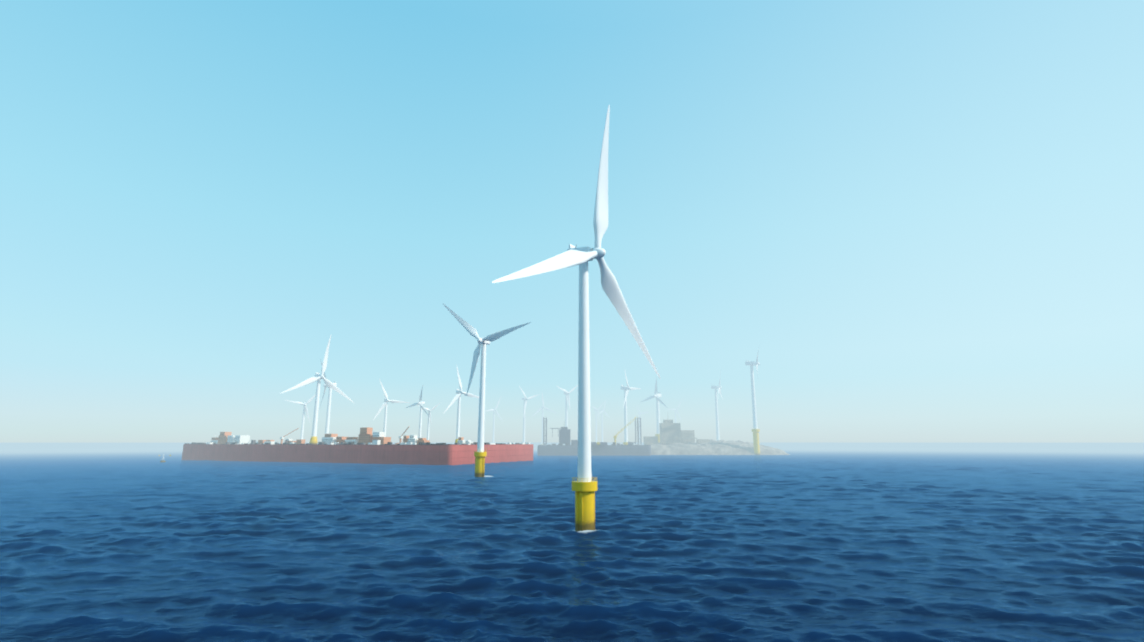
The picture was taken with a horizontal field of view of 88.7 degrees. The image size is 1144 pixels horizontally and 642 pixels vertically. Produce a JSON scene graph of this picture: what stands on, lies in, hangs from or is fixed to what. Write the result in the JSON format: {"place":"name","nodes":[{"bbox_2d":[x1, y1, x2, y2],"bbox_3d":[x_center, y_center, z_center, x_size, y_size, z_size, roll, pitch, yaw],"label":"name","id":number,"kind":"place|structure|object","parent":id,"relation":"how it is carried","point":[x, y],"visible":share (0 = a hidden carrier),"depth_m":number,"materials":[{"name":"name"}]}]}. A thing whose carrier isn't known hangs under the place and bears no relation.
{"place":"outdoors","nodes":[
{"label":"outdoors","id":0,"kind":"place"},
{"bbox_2d":[0,442,1143,641],"bbox_3d":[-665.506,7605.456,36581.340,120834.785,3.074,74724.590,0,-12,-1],"label":"sea waves","id":1,"kind":"object","parent":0,"point":[804,542],"visible":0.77,"depth_m":154.69,"materials":[{"name":"liquid"}]},
{"bbox_2d":[443,304,530,476],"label":"wind turbine","id":2,"kind":"object","parent":1,"relation":"in","point":[480,454],"visible":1,"depth_m":487.55,"materials":[{"name":"metal"}]},
{"bbox_2d":[520,387,539,442],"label":"wind turbine","id":3,"kind":"object","parent":1,"relation":"in","point":[526,399],"visible":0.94,"depth_m":1475.94,"materials":[{"name":"metal"}]},
{"bbox_2d":[537,442,650,455],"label":"grey vessel","id":4,"kind":"object","parent":1,"relation":"on","point":[614,449],"visible":0.77,"depth_m":1221.55,"materials":[{"name":"metal"}]},
{"bbox_2d":[543,417,641,445],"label":"grey vessel superstructure","id":5,"kind":"object","parent":4,"relation":"on","point":[564,435],"visible":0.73,"depth_m":1234.05,"materials":[{"name":"grey metal"}]},
{"bbox_2d":[621,373,640,444],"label":"wind turbine","id":6,"kind":"object","parent":1,"relation":"in","point":[625,388],"visible":0.98,"depth_m":1314.99,"materials":[{"name":"metal"}]},
{"bbox_2d":[0,0,1143,442],"label":"sky","id":7,"kind":"structure","parent":0,"point":[924,219],"materials":[{"name":"blue"}]},
{"label":"sea","id":8,"kind":"structure","parent":0,"visible":0},
{"bbox_2d":[182,426,533,464],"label":"red barge","id":9,"kind":"object","parent":8,"relation":"on","point":[366,446],"visible":1,"depth_m":793.81,"materials":[{"name":"metal"}]},
{"bbox_2d":[285,394,315,438],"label":"wind turbine","id":10,"kind":"object","parent":9,"relation":"on","point":[304,411],"visible":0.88,"depth_m":1081.64,"materials":[{"name":"metal"}]},
{"bbox_2d":[280,336,353,444],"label":"wind turbine","id":11,"kind":"object","parent":9,"relation":"on","point":[318,377],"visible":1,"depth_m":914.69,"materials":[{"name":"metal"}]},
{"bbox_2d":[319,359,336,433],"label":"wind turbine","id":12,"kind":"object","parent":9,"relation":"on","point":[328,410],"visible":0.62,"depth_m":1017.58,"materials":[{"name":"metal"}]},
{"bbox_2d":[373,379,409,436],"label":"wind turbine","id":13,"kind":"object","parent":9,"relation":"on","point":[386,400],"visible":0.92,"depth_m":906.88,"materials":[{"name":"metal"}]},
{"bbox_2d":[406,385,428,437],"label":"wind turbine","id":14,"kind":"object","parent":9,"relation":"on","point":[421,408],"visible":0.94,"depth_m":866.07,"materials":[{"name":"metal"}]},
{"bbox_2d":[443,364,478,442],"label":"wind turbine","id":15,"kind":"object","parent":9,"relation":"on","point":[458,393],"visible":0.9,"depth_m":826.39,"materials":[{"name":"metal"}]},
{"bbox_2d":[417,403,439,439],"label":"wind turbine","id":16,"kind":"object","parent":8,"relation":"on","point":[429,414],"visible":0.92,"depth_m":962.65,"materials":[{"name":"metal"}]},
{"bbox_2d":[485,398,501,442],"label":"wind turbine","id":17,"kind":"object","parent":8,"relation":"on","point":[494,410],"visible":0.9,"depth_m":1670.76,"materials":[{"name":"metal"}]},
{"bbox_2d":[533,394,557,444],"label":"wind turbine","id":18,"kind":"object","parent":8,"relation":"on","point":[542,408],"visible":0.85,"depth_m":1773.71,"materials":[{"name":"metal"}]},
{"bbox_2d":[557,385,577,426],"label":"wind turbine","id":19,"kind":"object","parent":8,"relation":"on","point":[567,400],"visible":0.73,"depth_m":1483.37,"materials":[{"name":"metal"}]},
{"bbox_2d":[492,105,660,530],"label":"wind turbine","id":20,"kind":"object","parent":8,"relation":"on","point":[584,487],"visible":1,"depth_m":191.75,"materials":[{"name":"metal"}]},
{"bbox_2d":[592,403,603,441],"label":"wind turbine","id":21,"kind":"object","parent":8,"relation":"on","point":[596,410],"visible":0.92,"depth_m":2072.54,"materials":[{"name":"metal"}]},
{"bbox_2d":[598,400,609,441],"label":"wind turbine","id":22,"kind":"object","parent":8,"relation":"on","point":[602,411],"visible":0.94,"depth_m":1874.86,"materials":[{"name":"metal"}]},
{"bbox_2d":[637,407,647,444],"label":"wind turbine","id":23,"kind":"object","parent":8,"relation":"on","point":[639,413],"visible":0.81,"depth_m":2268.39,"materials":[{"name":"metal"}]},
{"bbox_2d":[641,377,666,442],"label":"wind turbine","id":24,"kind":"object","parent":8,"relation":"on","point":[657,396],"visible":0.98,"depth_m":1386.05,"materials":[{"name":"metal"}]},
{"bbox_2d":[668,399,682,422],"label":"wind turbine","id":25,"kind":"object","parent":8,"relation":"on","point":[675,410],"visible":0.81,"depth_m":1980.97,"materials":[{"name":"metal"}]},
{"bbox_2d":[711,373,722,440],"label":"wind turbine","id":26,"kind":"object","parent":8,"relation":"on","point":[719,388],"visible":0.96,"depth_m":1410.34,"materials":[{"name":"metal"}]},
{"bbox_2d":[651,439,789,454],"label":"islet rock","id":27,"kind":"object","parent":8,"relation":"on","point":[719,447],"visible":0.79,"depth_m":1280.50,"materials":[{"name":"grey stone"}]},
{"bbox_2d":[643,420,708,444],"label":"building","id":28,"kind":"structure","parent":27,"relation":"on","point":[671,432],"depth_m":1332.02,"materials":[{"name":"beige concrete"}]},
{"bbox_2d":[745,345,759,454],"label":"wind turbine","id":29,"kind":"object","parent":8,"relation":"on","point":[755,430],"visible":0.98,"depth_m":1291.75,"materials":[{"name":"metal"}]}
]}

